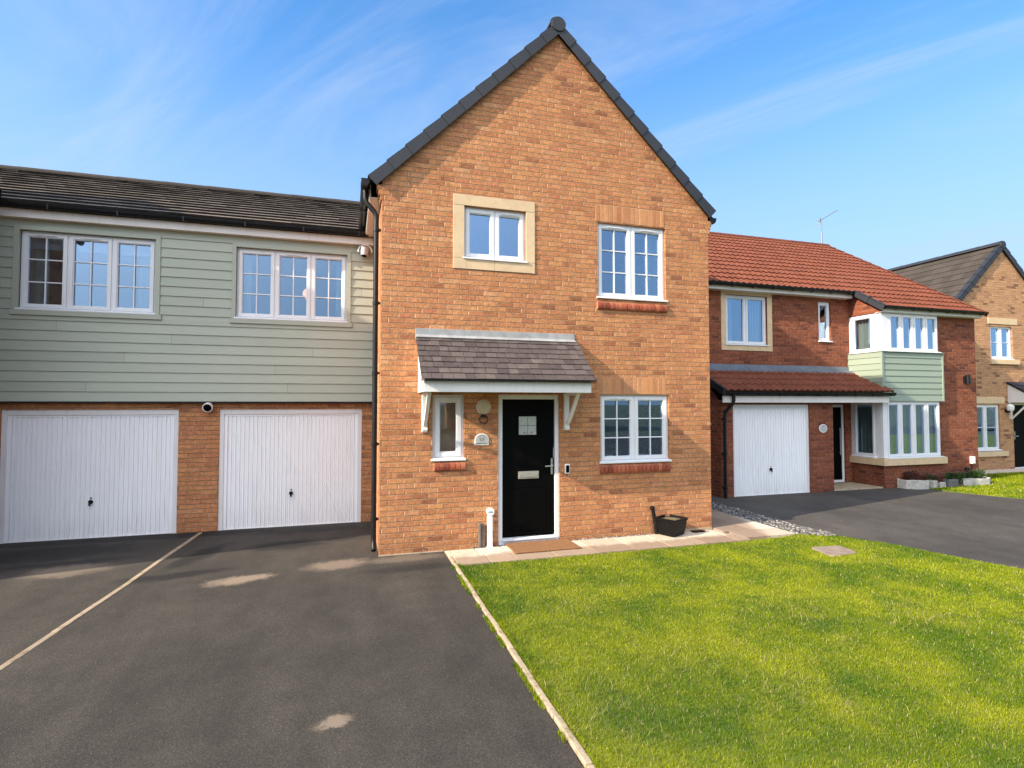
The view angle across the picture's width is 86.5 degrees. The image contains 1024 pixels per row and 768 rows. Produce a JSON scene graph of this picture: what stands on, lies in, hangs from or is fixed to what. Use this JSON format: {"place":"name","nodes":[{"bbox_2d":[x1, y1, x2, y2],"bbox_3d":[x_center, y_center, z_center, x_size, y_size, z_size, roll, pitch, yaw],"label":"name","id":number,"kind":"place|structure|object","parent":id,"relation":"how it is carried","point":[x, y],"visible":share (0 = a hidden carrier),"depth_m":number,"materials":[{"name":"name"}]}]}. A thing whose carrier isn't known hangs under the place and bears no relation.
{"place":"outdoors","nodes":[
{"label":"outdoors","id":0,"kind":"place"},
{"bbox_2d":[0,522,582,767],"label":"driveway","id":1,"kind":"structure","parent":0,"point":[337,645],"depth_m":4.43,"materials":[{"name":"grey asphalt"}]},
{"bbox_2d":[0,532,202,670],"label":"kerb","id":2,"kind":"structure","parent":1,"relation":"on","point":[48,636],"depth_m":5.52,"materials":[{"name":"concrete"}]},
{"bbox_2d":[0,165,373,543],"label":"garage block","id":3,"kind":"structure","parent":1,"relation":"on","point":[142,321],"depth_m":8.91,"materials":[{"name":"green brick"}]},
{"bbox_2d":[15,230,155,314],"bbox_3d":[-6.624,-1.722,8.582,1.845,1.222,0.271,1,-2,-17],"label":"window","id":4,"kind":"structure","parent":3,"relation":"in","point":[41,243],"depth_m":8.51,"materials":[{"name":"white plastic"}]},
{"bbox_2d":[4,415,173,542],"bbox_3d":[-6.558,1.453,8.512,2.215,1.933,0.098,1,-2,-17],"label":"garage door","id":5,"kind":"structure","parent":3,"relation":"in","point":[68,476],"depth_m":8.50,"materials":[{"name":"white metal"}]},
{"bbox_2d":[202,402,212,411],"bbox_3d":[-4.965,0.380,8.887,0.156,0.165,0.167,1,-2,-17],"label":"security camera","id":6,"kind":"object","parent":3,"relation":"attached to","point":[207,407],"visible":1,"depth_m":8.83,"materials":[{"name":"white plastic"}]},
{"bbox_2d":[222,414,357,529],"bbox_3d":[-3.771,1.482,9.347,2.135,1.933,0.098,1,-2,-17],"label":"garage door","id":7,"kind":"structure","parent":3,"relation":"in","point":[280,470],"depth_m":9.34,"materials":[{"name":"white metal"}]},
{"bbox_2d":[234,248,347,322],"bbox_3d":[-3.786,-1.680,9.431,1.810,1.207,0.267,1,-2,-17],"label":"window","id":8,"kind":"structure","parent":3,"relation":"in","point":[244,255],"depth_m":9.35,"materials":[{"name":"white plastic"}]},
{"bbox_2d":[358,244,371,256],"bbox_3d":[-2.609,-2.351,9.611,0.188,0.224,0.217,-2,-3,42],"label":"security camera","id":9,"kind":"object","parent":3,"relation":"attached to","point":[364,251],"visible":1,"depth_m":9.55,"materials":[{"name":"grey plastic"}]},
{"bbox_2d":[358,16,715,556],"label":"brick house","id":10,"kind":"structure","parent":1,"relation":"on","point":[537,220],"depth_m":8.27,"materials":[{"name":"brick"}]},
{"bbox_2d":[431,395,465,460],"bbox_3d":[-0.922,0.627,7.842,0.500,0.944,0.155,1,-2,-17],"label":"window","id":11,"kind":"structure","parent":10,"relation":"in","point":[437,455],"depth_m":7.83,"materials":[{"name":"white plastic"}]},
{"bbox_2d":[474,433,488,444],"bbox_3d":[-0.441,0.805,7.925,0.215,0.170,0.021,1,-2,-17],"label":"house number plaque","id":12,"kind":"object","parent":10,"relation":"attached to","point":[481,439],"visible":1,"depth_m":7.92,"materials":[{"name":"white plastic"}]},
{"bbox_2d":[476,400,490,423],"bbox_3d":[-0.411,0.403,7.920,0.210,0.348,0.075,1,-2,-17],"label":"wall lamp","id":13,"kind":"object","parent":10,"relation":"attached to","point":[483,407],"visible":1,"depth_m":7.90,"materials":[{"name":"white glass"}]},
{"bbox_2d":[463,207,527,262],"bbox_3d":[-0.275,-2.217,8.203,0.990,0.790,0.272,1,-2,-17],"label":"window","id":14,"kind":"structure","parent":10,"relation":"in","point":[492,235],"depth_m":8.24,"materials":[{"name":"white plastic"}]},
{"bbox_2d":[502,400,553,535],"bbox_3d":[0.252,1.246,8.182,0.817,2.017,0.117,1,-2,-17],"label":"door","id":15,"kind":"structure","parent":10,"relation":"in","point":[527,425],"depth_m":8.19,"materials":[{"name":"black metal"}]},
{"bbox_2d":[565,464,569,473],"bbox_3d":[0.844,1.293,8.287,0.087,0.150,0.032,1,-2,-17],"label":"doorbell","id":16,"kind":"object","parent":10,"relation":"attached to","point":[567,468],"visible":1,"depth_m":8.27,"materials":[{"name":"white plastic"}]},
{"bbox_2d":[597,223,667,301],"bbox_3d":[1.907,-1.946,8.840,1.260,1.217,0.267,1,-2,-17],"label":"window","id":17,"kind":"structure","parent":10,"relation":"in","point":[630,231],"depth_m":8.80,"materials":[{"name":"white plastic"}]},
{"bbox_2d":[599,395,671,463],"bbox_3d":[1.956,0.710,8.703,1.270,1.075,0.155,1,-2,-17],"label":"window","id":18,"kind":"structure","parent":10,"relation":"in","point":[633,457],"depth_m":8.70,"materials":[{"name":"white plastic"}]},
{"bbox_2d":[0,0,1023,270],"label":"sky","id":19,"kind":"structure","parent":0,"point":[903,119],"materials":[{"name":"blue"}]},
{"bbox_2d":[502,533,552,537],"bbox_3d":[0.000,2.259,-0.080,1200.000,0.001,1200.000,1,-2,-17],"label":"threshold","id":20,"kind":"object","parent":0,"point":[526,535],"depth_m":9.30,"materials":[{"name":"black metal"}]},
{"bbox_2d":[605,434,615,455],"bbox_3d":[1.570,1.023,8.815,0.286,0.434,0.282,-1,-2,29],"label":"potted plant","id":21,"kind":"object","parent":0,"point":[612,441],"visible":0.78,"depth_m":8.78,"materials":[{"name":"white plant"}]},
{"bbox_2d":[444,509,794,565],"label":"path","id":22,"kind":"structure","parent":0,"point":[726,528],"depth_m":8.10,"materials":[{"name":"stone"}]},
{"bbox_2d":[478,522,484,547],"bbox_3d":[-0.439,2.191,7.843,0.083,0.375,0.075,1,-2,-17],"label":"wooden post","id":23,"kind":"object","parent":22,"relation":"on","point":[481,534],"visible":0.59,"depth_m":7.82,"materials":[{"name":"brown wood"}]},
{"bbox_2d":[486,508,493,547],"bbox_3d":[-0.319,2.076,7.862,0.119,0.585,0.096,1,-2,-17],"label":"vent post","id":24,"kind":"object","parent":22,"relation":"on","point":[490,512],"visible":0.99,"depth_m":7.83,"materials":[{"name":"white plastic"}]},
{"bbox_2d":[505,538,580,553],"bbox_3d":[0.440,2.336,7.853,0.980,0.018,0.530,1,-2,-17],"label":"doormat","id":25,"kind":"object","parent":22,"relation":"on","point":[539,546],"visible":1,"depth_m":7.78,"materials":[{"name":"brown fabric"}]},
{"bbox_2d":[470,533,658,548],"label":"gravel","id":26,"kind":"structure","parent":22,"relation":"on","point":[580,539],"depth_m":8.36,"materials":[{"name":"beige gravel"}]},
{"bbox_2d":[650,506,657,533],"bbox_3d":[2.251,2.169,8.602,0.169,0.480,0.072,1,-2,-35],"label":"black pipe end","id":27,"kind":"object","parent":22,"relation":"on","point":[652,508],"visible":0.9,"depth_m":8.58,"materials":[{"name":"plastic"}]},
{"bbox_2d":[655,514,687,536],"bbox_3d":[2.507,2.236,8.571,0.370,0.275,0.370,2,-3,-41],"label":"plant pot","id":28,"kind":"object","parent":22,"relation":"on","point":[673,526],"visible":1,"depth_m":8.47,"materials":[{"name":"black plastic"}]},
{"bbox_2d":[690,529,705,531],"bbox_3d":[2.995,2.368,8.765,0.220,0.015,0.100,1,-2,-17],"label":"drain cover","id":29,"kind":"object","parent":22,"relation":"on","point":[701,530],"visible":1,"depth_m":8.77,"materials":[{"name":"black plastic"}]},
{"bbox_2d":[462,533,1023,767],"bbox_3d":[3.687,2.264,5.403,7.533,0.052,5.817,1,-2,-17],"label":"grass","id":30,"kind":"structure","parent":0,"point":[689,560],"depth_m":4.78,"materials":[{"name":"green plant"}]},
{"bbox_2d":[445,552,595,767],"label":"kerb","id":31,"kind":"structure","parent":30,"relation":"on","point":[576,748],"depth_m":3.95,"materials":[{"name":"concrete"}]},
{"bbox_2d":[451,562,602,767],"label":"grass tuft","id":32,"kind":"object","parent":30,"relation":"on","point":[519,669],"visible":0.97,"depth_m":4.26,"materials":[{"name":"green plant"}]},
{"bbox_2d":[528,589,985,766],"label":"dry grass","id":33,"kind":"structure","parent":30,"relation":"on","point":[720,664],"depth_m":4.19,"materials":[{"name":"green plant"}]},
{"bbox_2d":[812,546,855,555],"bbox_3d":[4.560,2.373,7.707,0.558,0.040,0.445,1,-2,-17],"label":"manhole cover","id":34,"kind":"object","parent":30,"relation":"on","point":[833,550],"visible":0.77,"depth_m":7.69,"materials":[{"name":"stone"}]},
{"bbox_2d":[711,502,837,535],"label":"gravel","id":35,"kind":"structure","parent":0,"point":[775,522],"depth_m":9.59,"materials":[{"name":"grey gravel"}]},
{"bbox_2d":[708,231,988,498],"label":"red brick house","id":36,"kind":"structure","parent":0,"point":[869,365],"depth_m":13.82,"materials":[{"name":"brick"}]},
{"bbox_2d":[726,295,768,345],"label":"window","id":37,"kind":"structure","parent":36,"relation":"in","point":[753,301],"depth_m":13.62,"materials":[{"name":"white plastic"}]},
{"bbox_2d":[735,408,806,496],"bbox_3d":[5.979,1.560,12.553,2.005,2.003,0.098,1,-2,-17],"label":"garage door","id":38,"kind":"structure","parent":36,"relation":"in","point":[770,443],"depth_m":12.56,"materials":[{"name":"white metal"}]},
{"bbox_2d":[819,424,826,432],"bbox_3d":[7.398,1.057,12.933,0.234,0.200,0.021,1,-2,-17],"label":"house number plaque","id":39,"kind":"object","parent":36,"relation":"attached to","point":[822,428],"visible":1,"depth_m":12.93,"materials":[{"name":"white plastic"}]},
{"bbox_2d":[818,302,832,341],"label":"window","id":40,"kind":"structure","parent":36,"relation":"in","point":[827,339],"depth_m":14.27,"materials":[{"name":"white plastic"}]},
{"bbox_2d":[816,210,836,242],"bbox_3d":[11.182,-5.510,19.240,0.799,1.372,0.251,0,-2,-9],"label":"tv aerial","id":41,"kind":"object","parent":36,"relation":"attached to","point":[821,227],"visible":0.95,"depth_m":19.20,"materials":[{"name":"metal"}]},
{"bbox_2d":[833,407,841,479],"bbox_3d":[8.295,1.560,14.205,0.790,1.905,0.087,1,-2,-17],"label":"door","id":42,"kind":"structure","parent":36,"relation":"in","point":[836,410],"depth_m":14.28,"materials":[{"name":"metal"}]},
{"bbox_2d":[849,314,874,353],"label":"window","id":43,"kind":"structure","parent":36,"relation":"in","point":[865,327],"depth_m":14.17,"materials":[{"name":"white plastic"}]},
{"bbox_2d":[851,403,876,457],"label":"window","id":44,"kind":"structure","parent":36,"relation":"in","point":[867,412],"depth_m":14.10,"materials":[{"name":"white plastic"}]},
{"bbox_2d":[887,313,941,352],"bbox_3d":[10.220,-1.284,13.926,1.730,0.972,0.271,1,-2,-17],"label":"window","id":45,"kind":"structure","parent":36,"relation":"in","point":[920,326],"depth_m":13.91,"materials":[{"name":"white plastic"}]},
{"bbox_2d":[886,401,944,458],"bbox_3d":[10.157,1.152,13.822,1.860,1.427,0.272,1,-2,-17],"label":"window","id":46,"kind":"structure","parent":36,"relation":"in","point":[909,424],"depth_m":13.86,"materials":[{"name":"white plastic"}]},
{"bbox_2d":[963,375,970,383],"bbox_3d":[12.098,-0.117,14.420,0.205,0.250,0.155,1,-2,-17],"label":"wall light","id":47,"kind":"object","parent":36,"relation":"attached to","point":[966,379],"visible":1,"depth_m":14.35,"materials":[{"name":"black plastic"}]},
{"bbox_2d":[965,456,975,471],"bbox_3d":[12.104,2.141,14.386,0.347,0.445,0.070,1,-2,-17],"label":"outdoor socket","id":48,"kind":"object","parent":36,"relation":"attached to","point":[972,460],"visible":0.9,"depth_m":14.39,"materials":[{"name":"white plastic"}]},
{"bbox_2d":[711,482,1023,568],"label":"neighbour driveway","id":49,"kind":"structure","parent":0,"point":[985,528],"depth_m":10.09,"materials":[{"name":"grey asphalt"}]},
{"bbox_2d":[897,478,928,488],"bbox_3d":[9.878,2.477,13.367,0.664,0.257,0.232,-1,-2,18],"label":"edging stone","id":50,"kind":"object","parent":49,"relation":"on","point":[913,484],"visible":0.86,"depth_m":13.30,"materials":[{"name":"grey stone"}]},
{"bbox_2d":[897,471,1023,498],"bbox_3d":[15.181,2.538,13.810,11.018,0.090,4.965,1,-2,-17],"label":"grass","id":51,"kind":"structure","parent":0,"point":[1003,481],"depth_m":13.44,"materials":[{"name":"green plant"}]},
{"bbox_2d":[929,480,937,488],"bbox_3d":[10.417,2.485,13.438,0.277,0.245,0.124,1,-2,-33],"label":"edging stone","id":52,"kind":"object","parent":51,"relation":"on","point":[932,483],"visible":0.71,"depth_m":13.37,"materials":[{"name":"grey stone"}]},
{"bbox_2d":[938,482,945,487],"bbox_3d":[10.680,2.530,13.553,0.208,0.163,0.124,1,-2,-23],"label":"edging stone","id":53,"kind":"object","parent":51,"relation":"on","point":[941,484],"visible":0.55,"depth_m":13.50,"materials":[{"name":"grey stone"}]},
{"bbox_2d":[943,479,958,486],"bbox_3d":[10.977,2.491,13.608,0.374,0.245,0.170,1,-2,-17],"label":"edging stone","id":54,"kind":"object","parent":51,"relation":"on","point":[952,482],"visible":0.6,"depth_m":13.54,"materials":[{"name":"grey stone"}]},
{"bbox_2d":[962,480,972,485],"bbox_3d":[11.547,2.528,13.797,0.243,0.184,0.120,0,-2,3],"label":"edging stone","id":55,"kind":"object","parent":51,"relation":"on","point":[967,482],"visible":0.59,"depth_m":13.76,"materials":[{"name":"grey stone"}]},
{"bbox_2d":[960,476,990,484],"bbox_3d":[11.950,2.515,14.066,1.143,0.230,0.342,0,-2,-11],"label":"edging stone","id":56,"kind":"object","parent":51,"relation":"on","point":[983,481],"visible":0.39,"depth_m":13.91,"materials":[{"name":"grey stone"}]},
{"bbox_2d":[981,468,1023,473],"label":"path","id":57,"kind":"structure","parent":0,"point":[1004,470],"depth_m":16.74,"materials":[{"name":"grey concrete"}]},
{"bbox_2d":[887,241,1023,469],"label":"pale brick house","id":58,"kind":"structure","parent":57,"relation":"on","point":[989,278],"depth_m":17.29,"materials":[{"name":"brick"}]},
{"bbox_2d":[977,404,1002,450],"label":"window","id":59,"kind":"structure","parent":58,"relation":"in","point":[983,415],"depth_m":16.99,"materials":[{"name":"white plastic"}]},
{"bbox_2d":[990,326,1014,359],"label":"window","id":60,"kind":"structure","parent":58,"relation":"in","point":[1003,342],"depth_m":17.35,"materials":[{"name":"white plastic"}]},
{"bbox_2d":[1005,404,1014,412],"bbox_3d":[15.644,0.772,17.090,0.200,0.258,0.220,1,-2,-17],"label":"porch lamp","id":61,"kind":"object","parent":58,"relation":"attached to","point":[1009,408],"visible":1,"depth_m":17.04,"materials":[{"name":"white glass"}]},
{"bbox_2d":[1013,405,1023,466],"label":"door","id":62,"kind":"structure","parent":58,"relation":"in","point":[1018,422],"depth_m":17.42,"materials":[{"name":"metal"}]},
{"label":"flower bed","id":63,"kind":"structure","parent":0,"visible":0},
{"bbox_2d":[902,468,921,479],"bbox_3d":[9.951,2.297,13.507,0.496,0.487,0.305,1,-2,-17],"label":"shrub","id":64,"kind":"object","parent":63,"relation":"on","point":[911,475],"visible":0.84,"depth_m":13.46,"materials":[{"name":"brown plant"}]},
{"bbox_2d":[917,473,929,479],"bbox_3d":[10.285,2.371,13.571,0.358,0.343,0.253,1,-2,-17],"label":"shrub","id":65,"kind":"object","parent":63,"relation":"on","point":[924,477],"visible":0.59,"depth_m":13.53,"materials":[{"name":"brown plant"}]},
{"bbox_2d":[925,473,934,479],"bbox_3d":[10.479,2.358,13.656,0.312,0.373,0.252,1,-2,-17],"label":"shrub","id":66,"kind":"object","parent":63,"relation":"on","point":[930,476],"visible":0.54,"depth_m":13.61,"materials":[{"name":"green plant"}]},
{"bbox_2d":[933,472,940,482],"bbox_3d":[10.679,2.383,13.741,0.329,0.329,0.235,0,-2,2],"label":"shrub","id":67,"kind":"object","parent":63,"relation":"on","point":[936,477],"visible":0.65,"depth_m":13.69,"materials":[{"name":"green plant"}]},
{"bbox_2d":[943,470,964,483],"bbox_3d":[11.231,2.364,13.824,0.691,0.379,0.324,1,-2,-17],"label":"shrub","id":68,"kind":"object","parent":63,"relation":"on","point":[955,475],"visible":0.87,"depth_m":13.78,"materials":[{"name":"green plant"}]},
{"bbox_2d":[959,470,973,478],"bbox_3d":[11.733,2.387,14.080,0.427,0.347,0.287,1,-2,-17],"label":"shrub","id":69,"kind":"object","parent":63,"relation":"on","point":[968,475],"visible":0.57,"depth_m":14.03,"materials":[{"name":"green plant"}]},
{"bbox_2d":[968,468,985,478],"bbox_3d":[12.093,2.356,14.186,0.492,0.416,0.288,1,-2,-17],"label":"shrub","id":70,"kind":"object","parent":63,"relation":"on","point":[976,473],"visible":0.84,"depth_m":14.13,"materials":[{"name":"green plant"}]}
]}

